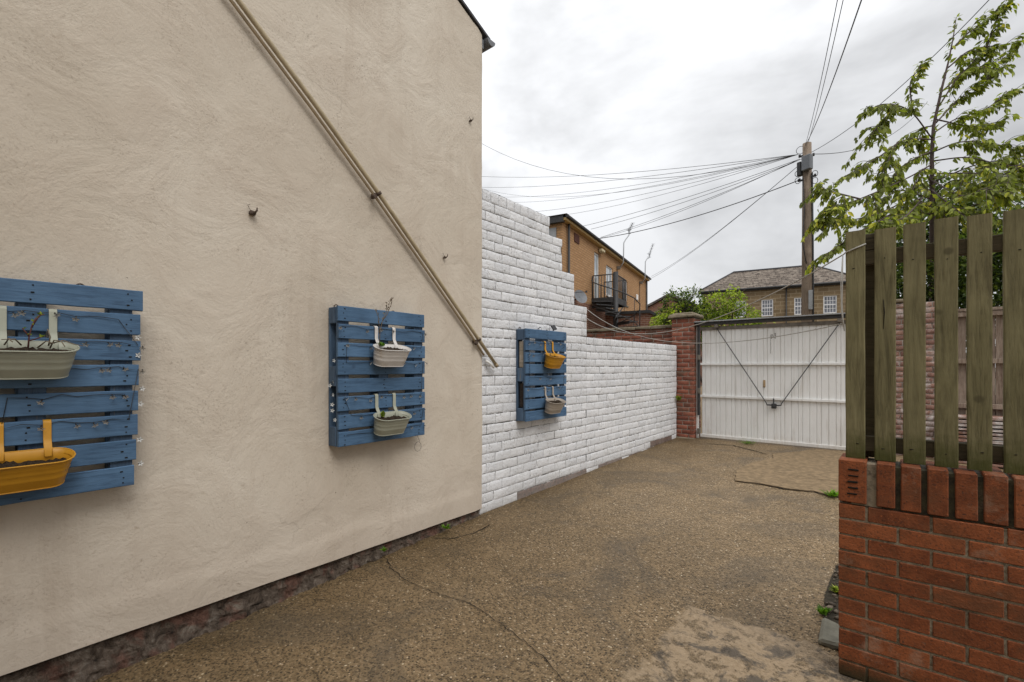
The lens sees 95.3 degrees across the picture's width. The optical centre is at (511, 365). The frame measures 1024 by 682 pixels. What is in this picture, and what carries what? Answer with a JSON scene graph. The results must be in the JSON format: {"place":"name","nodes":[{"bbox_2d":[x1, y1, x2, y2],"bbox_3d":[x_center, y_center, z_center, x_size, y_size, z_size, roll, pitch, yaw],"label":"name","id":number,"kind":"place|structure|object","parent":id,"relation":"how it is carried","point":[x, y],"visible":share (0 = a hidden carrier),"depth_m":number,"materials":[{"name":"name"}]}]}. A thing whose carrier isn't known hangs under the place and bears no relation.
{"place":"outdoors","nodes":[
{"label":"outdoors","id":0,"kind":"place"},
{"bbox_2d":[91,437,1002,681],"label":"driveway","id":1,"kind":"structure","parent":0,"point":[681,560],"depth_m":3.03,"materials":[{"name":"concrete"}]},
{"bbox_2d":[433,524,489,538],"bbox_3d":[-0.415,1.493,4.172,0.568,0.024,0.123,0,0,-29],"label":"ground crack","id":2,"kind":"object","parent":1,"relation":"on","point":[466,534],"visible":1,"depth_m":4.14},
{"bbox_2d":[387,559,564,681],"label":"ground crack","id":3,"kind":"object","parent":1,"relation":"on","point":[486,613],"visible":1,"depth_m":2.81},
{"bbox_2d":[479,188,676,514],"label":"white brick wall","id":4,"kind":"structure","parent":1,"relation":"on","point":[620,395],"depth_m":5.57,"materials":[{"name":"white brick"}]},
{"bbox_2d":[516,327,565,421],"bbox_3d":[0.349,0.088,5.350,0.142,1.030,0.803,0,0,39],"label":"pallet","id":5,"kind":"object","parent":4,"relation":"attached to","point":[525,368],"visible":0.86,"depth_m":5.15,"materials":[{"name":"blue paint"}]},
{"bbox_2d":[527,342,567,394],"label":"fairy lights","id":6,"kind":"object","parent":5,"relation":"attached to","point":[544,354],"visible":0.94,"depth_m":5.22,"materials":[{"name":"black plastic"}]},
{"bbox_2d":[542,341,565,368],"bbox_3d":[0.470,-0.122,5.278,0.196,0.310,0.314,0,0,39],"label":"planter","id":7,"kind":"object","parent":5,"relation":"attached to","point":[554,360],"visible":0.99,"depth_m":5.23,"materials":[{"name":"yellow plastic"}]},
{"bbox_2d":[544,386,565,413],"bbox_3d":[0.473,0.389,5.282,0.196,0.305,0.314,0,0,39],"label":"planter","id":8,"kind":"object","parent":5,"relation":"attached to","point":[554,405],"visible":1,"depth_m":5.24,"materials":[{"name":"beige plastic"}]},
{"bbox_2d":[668,312,703,438],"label":"gate pier","id":9,"kind":"structure","parent":1,"relation":"on","point":[686,391],"depth_m":8.77,"materials":[{"name":"red brick"}]},
{"bbox_2d":[694,313,845,449],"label":"garage gate","id":10,"kind":"structure","parent":1,"relation":"on","point":[787,390],"depth_m":7.94,"materials":[{"name":"white metal"}]},
{"bbox_2d":[702,324,845,446],"bbox_3d":[4.507,0.305,7.927,2.480,1.940,0.014,0,0,39],"label":"door panel","id":11,"kind":"structure","parent":10,"relation":"in","point":[824,423],"depth_m":7.92,"materials":[{"name":"white paint"}]},
{"bbox_2d":[740,481,837,496],"bbox_3d":[3.154,1.392,5.268,1.200,0.007,0.095,0,0,42],"label":"ground crack","id":12,"kind":"object","parent":1,"relation":"on","point":[783,488],"visible":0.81,"depth_m":5.30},
{"bbox_2d":[815,604,832,615],"bbox_3d":[1.825,1.431,2.732,0.087,0.044,0.086,0,0,39],"label":"weed tuft","id":13,"kind":"object","parent":1,"relation":"on","point":[820,609],"visible":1,"depth_m":2.73,"materials":[{"name":"green plant"}]},
{"bbox_2d":[821,488,837,496],"bbox_3d":[3.431,1.357,4.957,0.313,0.070,0.257,0,0,18],"label":"grass tuft","id":14,"kind":"object","parent":1,"relation":"on","point":[832,493],"visible":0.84,"depth_m":4.97,"materials":[{"name":"green plant"}]},
{"bbox_2d":[824,565,838,649],"bbox_3d":[2.144,1.442,2.981,0.223,0.056,1.470,0,0,39],"label":"soil strip","id":15,"kind":"object","parent":1,"relation":"on","point":[829,597],"visible":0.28,"depth_m":2.91,"materials":[{"name":"soil"}]},
{"bbox_2d":[818,618,838,649],"bbox_3d":[1.735,1.459,2.536,0.112,0.056,0.249,0,0,39],"label":"concrete lump","id":16,"kind":"object","parent":15,"relation":"on","point":[829,634],"visible":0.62,"depth_m":2.51,"materials":[{"name":"grey concrete"}]},
{"bbox_2d":[819,564,838,621],"bbox_3d":[2.099,1.432,2.979,0.133,0.049,0.951,0,0,39],"label":"stone rubble","id":17,"kind":"object","parent":15,"relation":"on","point":[831,605],"visible":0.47,"depth_m":2.80,"materials":[{"name":"grey stone"}]},
{"bbox_2d":[829,585,838,592],"bbox_3d":[2.078,1.425,2.960,0.126,0.040,0.114,0,0,16],"label":"weed tuft","id":18,"kind":"object","parent":15,"relation":"on","point":[835,588],"visible":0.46,"depth_m":2.98,"materials":[{"name":"green plant"}]},
{"bbox_2d":[734,449,966,496],"bbox_3d":[4.452,1.370,5.990,2.529,0.130,2.827,0,0,39],"label":"concrete apron","id":19,"kind":"object","parent":1,"relation":"on","point":[817,465],"visible":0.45,"depth_m":6.06,"materials":[{"name":"beige concrete"}]},
{"bbox_2d":[896,299,933,457],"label":"peeling brick wall","id":20,"kind":"structure","parent":1,"relation":"on","point":[929,370],"depth_m":6.73,"materials":[{"name":"brick"}]},
{"bbox_2d":[838,453,1023,681],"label":"garden wall","id":21,"kind":"structure","parent":1,"relation":"on","point":[931,570],"depth_m":2.04,"materials":[{"name":"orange brick"}]},
{"bbox_2d":[845,208,1023,474],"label":"picket fence","id":22,"kind":"object","parent":21,"relation":"on","point":[870,364],"visible":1,"depth_m":2.08,"materials":[{"name":"brown wood"}]},
{"bbox_2d":[587,309,841,343],"bbox_3d":[1.315,-0.466,4.282,0.006,0.613,3.995,0,0,-9],"label":"washing line","id":23,"kind":"object","parent":22,"relation":"attached to","point":[733,341],"visible":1,"depth_m":3.02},
{"bbox_2d":[587,243,865,333],"bbox_3d":[1.315,-0.470,4.239,0.062,0.356,4.080,0,0,-10],"label":"washing line","id":24,"kind":"object","parent":22,"relation":"attached to","point":[755,301],"visible":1,"depth_m":2.85,"materials":[{"name":"grey"}]},
{"bbox_2d":[840,254,844,330],"bbox_3d":[1.627,-0.360,2.296,0.018,0.380,0.015,0,0,-6],"label":"line tail","id":25,"kind":"object","parent":24,"relation":"hanging from","point":[842,293],"visible":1,"depth_m":2.30},
{"bbox_2d":[958,307,1002,415],"bbox_3d":[7.704,0.065,5.380,4.105,1.715,0.110,0,0,39],"label":"board fence","id":26,"kind":"object","parent":1,"relation":"on","point":[997,378],"visible":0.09,"depth_m":6.35,"materials":[{"name":"brown wood"}]},
{"bbox_2d":[463,0,1023,307],"label":"sky","id":27,"kind":"structure","parent":0,"point":[590,88],"materials":[{"name":"white"}]},
{"bbox_2d":[700,386,995,433],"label":"back lane","id":28,"kind":"structure","parent":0,"point":[701,410],"depth_m":15.43,"materials":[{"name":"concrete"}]},
{"bbox_2d":[548,213,650,328],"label":"buff building","id":29,"kind":"structure","parent":28,"relation":"on","point":[586,256],"depth_m":20.58,"materials":[{"name":"brick"}]},
{"bbox_2d":[574,290,586,302],"bbox_3d":[2.692,-2.750,18.476,0.572,0.557,0.528,0,0,8],"label":"satellite dish","id":30,"kind":"object","parent":29,"relation":"attached to","point":[580,296],"visible":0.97,"depth_m":18.59,"materials":[{"name":"metal"}]},
{"bbox_2d":[594,252,597,297],"bbox_3d":[3.802,-4.090,21.282,0.050,2.080,0.720,0,0,28],"label":"door","id":31,"kind":"structure","parent":29,"relation":"in","point":[595,255],"depth_m":21.42,"materials":[{"name":"white glass"}]},
{"bbox_2d":[606,265,611,296],"bbox_3d":[4.778,-4.119,22.982,0.150,1.517,1.220,0,0,28],"label":"window","id":32,"kind":"structure","parent":29,"relation":"in","point":[608,270],"depth_m":23.10,"materials":[{"name":"white glass"}]},
{"bbox_2d":[617,223,632,269],"bbox_3d":[5.845,-5.134,24.269,0.914,4.409,0.695,0,0,-3],"label":"tv aerial","id":33,"kind":"object","parent":29,"relation":"attached to","point":[619,267],"visible":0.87,"depth_m":24.00,"materials":[{"name":"metal"}]},
{"bbox_2d":[639,245,653,302],"bbox_3d":[8.198,-5.163,28.616,0.915,4.466,0.678,0,0,-3],"label":"tv aerial","id":34,"kind":"object","parent":29,"relation":"attached to","point":[640,282],"visible":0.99,"depth_m":28.39,"materials":[{"name":"metal"}]},
{"bbox_2d":[591,272,640,328],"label":"spiral staircase","id":35,"kind":"structure","parent":28,"relation":"on","point":[607,304],"depth_m":20.05,"materials":[{"name":"metal"}]},
{"bbox_2d":[606,310,664,327],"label":"brick outbuilding","id":36,"kind":"structure","parent":28,"relation":"on","point":[645,316],"depth_m":21.72,"materials":[{"name":"brick"}]},
{"bbox_2d":[650,284,714,341],"bbox_3d":[4.872,-0.372,13.228,1.903,3.898,1.514,0,0,39],"label":"shrub","id":37,"kind":"object","parent":28,"relation":"on","point":[687,299],"visible":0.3,"depth_m":13.02,"materials":[{"name":"green plant"}]},
{"bbox_2d":[649,284,774,382],"bbox_3d":[5.605,-0.385,13.427,3.749,3.959,2.079,0,0,-14],"label":"shrub","id":38,"kind":"object","parent":28,"relation":"on","point":[729,303],"visible":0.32,"depth_m":13.12,"materials":[{"name":"green plant"}]},
{"bbox_2d":[795,142,817,321],"bbox_3d":[8.486,-2.380,13.443,0.456,8.100,0.445,0,0,-7],"label":"utility pole","id":39,"kind":"object","parent":28,"relation":"on","point":[804,167],"visible":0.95,"depth_m":13.39,"materials":[{"name":"brown wood"}]},
{"bbox_2d":[489,158,782,196],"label":"overhead wire","id":40,"kind":"object","parent":39,"relation":"attached to","point":[671,183],"visible":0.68,"depth_m":17.93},
{"bbox_2d":[482,154,796,176],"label":"overhead wire","id":41,"kind":"object","parent":39,"relation":"attached to","point":[674,168],"visible":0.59,"depth_m":16.45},
{"bbox_2d":[483,144,797,178],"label":"overhead wire","id":42,"kind":"object","parent":39,"relation":"attached to","point":[647,178],"visible":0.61,"depth_m":16.99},
{"bbox_2d":[489,155,792,187],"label":"overhead wire","id":43,"kind":"object","parent":39,"relation":"attached to","point":[645,176],"visible":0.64,"depth_m":17.90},
{"bbox_2d":[535,160,771,201],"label":"overhead wire","id":44,"kind":"object","parent":39,"relation":"attached to","point":[654,185],"visible":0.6,"depth_m":18.58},
{"bbox_2d":[527,156,788,196],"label":"overhead wire","id":45,"kind":"object","parent":39,"relation":"attached to","point":[664,180],"visible":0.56,"depth_m":17.81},
{"bbox_2d":[537,156,791,211],"bbox_3d":[1.951,-8.800,24.001,0.012,5.332,24.458,0,0,-31],"label":"overhead wire","id":46,"kind":"object","parent":39,"relation":"attached to","point":[677,186],"visible":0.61,"depth_m":16.96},
{"bbox_2d":[573,155,795,213],"bbox_3d":[2.602,-8.540,24.001,0.012,4.812,23.806,0,0,-29],"label":"overhead wire","id":47,"kind":"object","parent":39,"relation":"attached to","point":[692,186],"visible":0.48,"depth_m":16.64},
{"bbox_2d":[585,159,798,225],"bbox_3d":[5.530,-5.815,16.273,7.855,0.383,0.013,0,0,44],"label":"overhead wire","id":48,"kind":"object","parent":39,"relation":"attached to","point":[695,194],"visible":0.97,"depth_m":15.66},
{"bbox_2d":[594,180,797,239],"bbox_3d":[5.859,-5.228,16.387,0.025,0.349,7.499,0,0,-41],"label":"overhead wire","id":49,"kind":"object","parent":39,"relation":"attached to","point":[704,213],"visible":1,"depth_m":15.55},
{"bbox_2d":[593,159,800,228],"bbox_3d":[5.858,-5.838,16.523,0.013,0.338,7.846,0,0,-41],"label":"overhead wire","id":50,"kind":"object","parent":39,"relation":"attached to","point":[706,194],"visible":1,"depth_m":15.75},
{"bbox_2d":[603,163,791,236],"bbox_3d":[6.093,-5.750,16.789,0.013,0.513,7.898,0,0,-36],"label":"overhead wire","id":51,"kind":"object","parent":39,"relation":"attached to","point":[706,199],"visible":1,"depth_m":15.92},
{"bbox_2d":[602,160,796,237],"bbox_3d":[6.348,-6.108,18.288,0.013,0.388,10.226,0,0,-23],"label":"overhead wire","id":52,"kind":"object","parent":39,"relation":"attached to","point":[700,203],"visible":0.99,"depth_m":16.93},
{"bbox_2d":[654,167,796,276],"bbox_3d":[8.980,-5.853,23.218,0.014,0.396,19.453,0,0,4],"label":"overhead wire","id":53,"kind":"object","parent":39,"relation":"attached to","point":[731,221],"visible":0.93,"depth_m":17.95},
{"bbox_2d":[806,0,837,141],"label":"overhead wire","id":54,"kind":"object","parent":39,"relation":"attached to","point":[824,63],"visible":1,"depth_m":7.57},
{"bbox_2d":[808,1,842,141],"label":"overhead wire","id":55,"kind":"object","parent":39,"relation":"attached to","point":[828,63],"visible":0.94,"depth_m":7.62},
{"bbox_2d":[806,0,861,143],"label":"overhead wire","id":56,"kind":"object","parent":39,"relation":"attached to","point":[839,61],"visible":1,"depth_m":6.52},
{"bbox_2d":[825,101,927,153],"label":"overhead wire","id":57,"kind":"object","parent":39,"relation":"attached to","point":[873,143],"visible":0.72,"depth_m":17.41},
{"bbox_2d":[812,0,988,151],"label":"overhead wire","id":58,"kind":"object","parent":39,"relation":"attached to","point":[912,75],"visible":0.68,"depth_m":9.48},
{"bbox_2d":[799,0,1023,300],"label":"cherry tree","id":59,"kind":"object","parent":28,"relation":"on","point":[1000,189],"visible":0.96,"depth_m":7.50,"materials":[{"name":"green plant"}]},
{"bbox_2d":[862,166,1023,306],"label":"evergreen tree","id":60,"kind":"object","parent":28,"relation":"on","point":[900,240],"visible":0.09,"depth_m":10.64,"materials":[{"name":"green plant"}]},
{"bbox_2d":[896,225,1002,415],"bbox_3d":[7.651,-0.336,6.614,4.407,3.855,1.074,0,0,39],"label":"ivy hedge","id":61,"kind":"object","parent":28,"relation":"on","point":[997,282],"visible":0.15,"depth_m":7.07,"materials":[{"name":"green plant"}]},
{"bbox_2d":[958,414,1002,467],"bbox_3d":[6.336,0.991,6.135,0.993,0.644,0.389,0,0,39],"label":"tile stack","id":62,"kind":"object","parent":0,"point":[997,430],"visible":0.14,"depth_m":6.09,"materials":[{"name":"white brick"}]},
{"label":"ground","id":63,"kind":"structure","parent":0,"visible":0},
{"bbox_2d":[0,0,494,681],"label":"rendered house","id":64,"kind":"structure","parent":63,"relation":"on","point":[150,148],"depth_m":2.89,"materials":[{"name":"paint"}]},
{"bbox_2d":[0,277,142,505],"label":"pallet","id":65,"kind":"object","parent":64,"relation":"attached to","point":[115,452],"visible":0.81,"depth_m":2.25,"materials":[{"name":"blue paint"}]},
{"bbox_2d":[0,419,75,494],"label":"planter","id":66,"kind":"object","parent":65,"relation":"attached to","point":[47,466],"visible":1,"depth_m":2.06,"materials":[{"name":"yellow"}]},
{"bbox_2d":[0,305,79,379],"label":"planter","id":67,"kind":"object","parent":65,"relation":"attached to","point":[31,362],"visible":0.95,"depth_m":2.05,"materials":[{"name":"beige metal"}]},
{"bbox_2d":[22,311,45,347],"bbox_3d":[-2.119,-0.162,2.069,0.075,0.166,0.035,0,0,-42],"label":"seedling","id":68,"kind":"object","parent":67,"relation":"on","point":[34,322],"visible":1,"depth_m":2.06,"materials":[{"name":"green plant"}]},
{"bbox_2d":[1,329,81,348],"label":"dead stalks","id":69,"kind":"object","parent":67,"relation":"on","point":[49,343],"visible":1,"depth_m":2.08,"materials":[{"name":"brown plant"}]},
{"bbox_2d":[1,310,145,465],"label":"fairy lights","id":70,"kind":"object","parent":65,"relation":"attached to","point":[108,369],"visible":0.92,"depth_m":2.29,"materials":[{"name":"black plastic"}]},
{"bbox_2d":[248,204,257,215],"bbox_3d":[-1.650,-0.991,2.960,0.076,0.068,0.050,0,0,39],"label":"wall hook","id":71,"kind":"object","parent":64,"relation":"attached to","point":[252,212],"depth_m":2.95,"materials":[{"name":"metal"}]},
{"bbox_2d":[229,0,484,355],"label":"overflow pipe","id":72,"kind":"object","parent":64,"relation":"attached to","point":[235,6],"visible":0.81,"depth_m":3.41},
{"bbox_2d":[235,0,498,367],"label":"waste pipe","id":73,"kind":"object","parent":64,"relation":"attached to","point":[274,49],"visible":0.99,"depth_m":3.48,"materials":[{"name":"plastic"}]},
{"bbox_2d":[329,304,424,446],"bbox_3d":[-1.029,0.065,3.632,0.142,1.029,0.789,0,0,39],"label":"pallet","id":74,"kind":"object","parent":64,"relation":"attached to","point":[378,381],"visible":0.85,"depth_m":3.47,"materials":[{"name":"blue paint"}]},
{"bbox_2d":[328,326,427,450],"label":"fairy lights","id":75,"kind":"object","parent":74,"relation":"attached to","point":[371,400],"visible":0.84,"depth_m":3.48,"materials":[{"name":"black plastic"}]},
{"bbox_2d":[373,326,410,366],"bbox_3d":[-0.924,-0.145,3.540,0.196,0.310,0.319,0,0,39],"label":"planter","id":76,"kind":"object","parent":74,"relation":"attached to","point":[395,354],"visible":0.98,"depth_m":3.51,"materials":[{"name":"white plastic"}]},
{"bbox_2d":[375,297,393,346],"bbox_3d":[-0.958,-0.330,3.501,0.152,0.381,0.036,0,0,-44],"label":"dried flower","id":77,"kind":"object","parent":76,"relation":"on","point":[391,301],"visible":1,"depth_m":3.50,"materials":[{"name":"beige plant"}]},
{"bbox_2d":[373,393,411,435],"bbox_3d":[-0.922,0.369,3.542,0.196,0.311,0.319,0,0,39],"label":"planter","id":78,"kind":"object","parent":74,"relation":"attached to","point":[396,421],"visible":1,"depth_m":3.52,"materials":[{"name":"white plastic"}]},
{"bbox_2d":[586,325,671,344],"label":"old brick wall","id":79,"kind":"structure","parent":63,"relation":"on","point":[605,333],"depth_m":9.54,"materials":[{"name":"brick"}]},
{"bbox_2d":[648,294,730,384],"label":"distant house","id":80,"kind":"structure","parent":63,"relation":"on","point":[653,305],"depth_m":36.72,"materials":[{"name":"red brick"}]},
{"bbox_2d":[699,265,845,325],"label":"stone house","id":81,"kind":"structure","parent":63,"relation":"on","point":[756,284],"depth_m":39.39,"materials":[{"name":"brick"}]},
{"bbox_2d":[736,301,746,318],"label":"window","id":82,"kind":"structure","parent":81,"relation":"in","point":[736,301],"depth_m":40.52,"materials":[{"name":"white glass"}]},
{"bbox_2d":[761,299,773,316],"bbox_3d":[21.643,-4.859,39.559,0.990,1.497,0.140,0,0,29],"label":"window","id":83,"kind":"structure","parent":81,"relation":"in","point":[767,305],"depth_m":39.57,"materials":[{"name":"white glass"}]},
{"bbox_2d":[793,298,800,315],"bbox_3d":[23.729,-4.859,38.392,0.990,1.497,0.140,0,0,29],"label":"window","id":84,"kind":"structure","parent":81,"relation":"in","point":[797,301],"depth_m":38.54,"materials":[{"name":"white glass"}]},
{"bbox_2d":[823,295,836,313],"bbox_3d":[25.497,-4.859,37.404,1.020,1.497,0.140,0,0,29],"label":"window","id":85,"kind":"structure","parent":81,"relation":"in","point":[829,302],"depth_m":37.43,"materials":[{"name":"white glass"}]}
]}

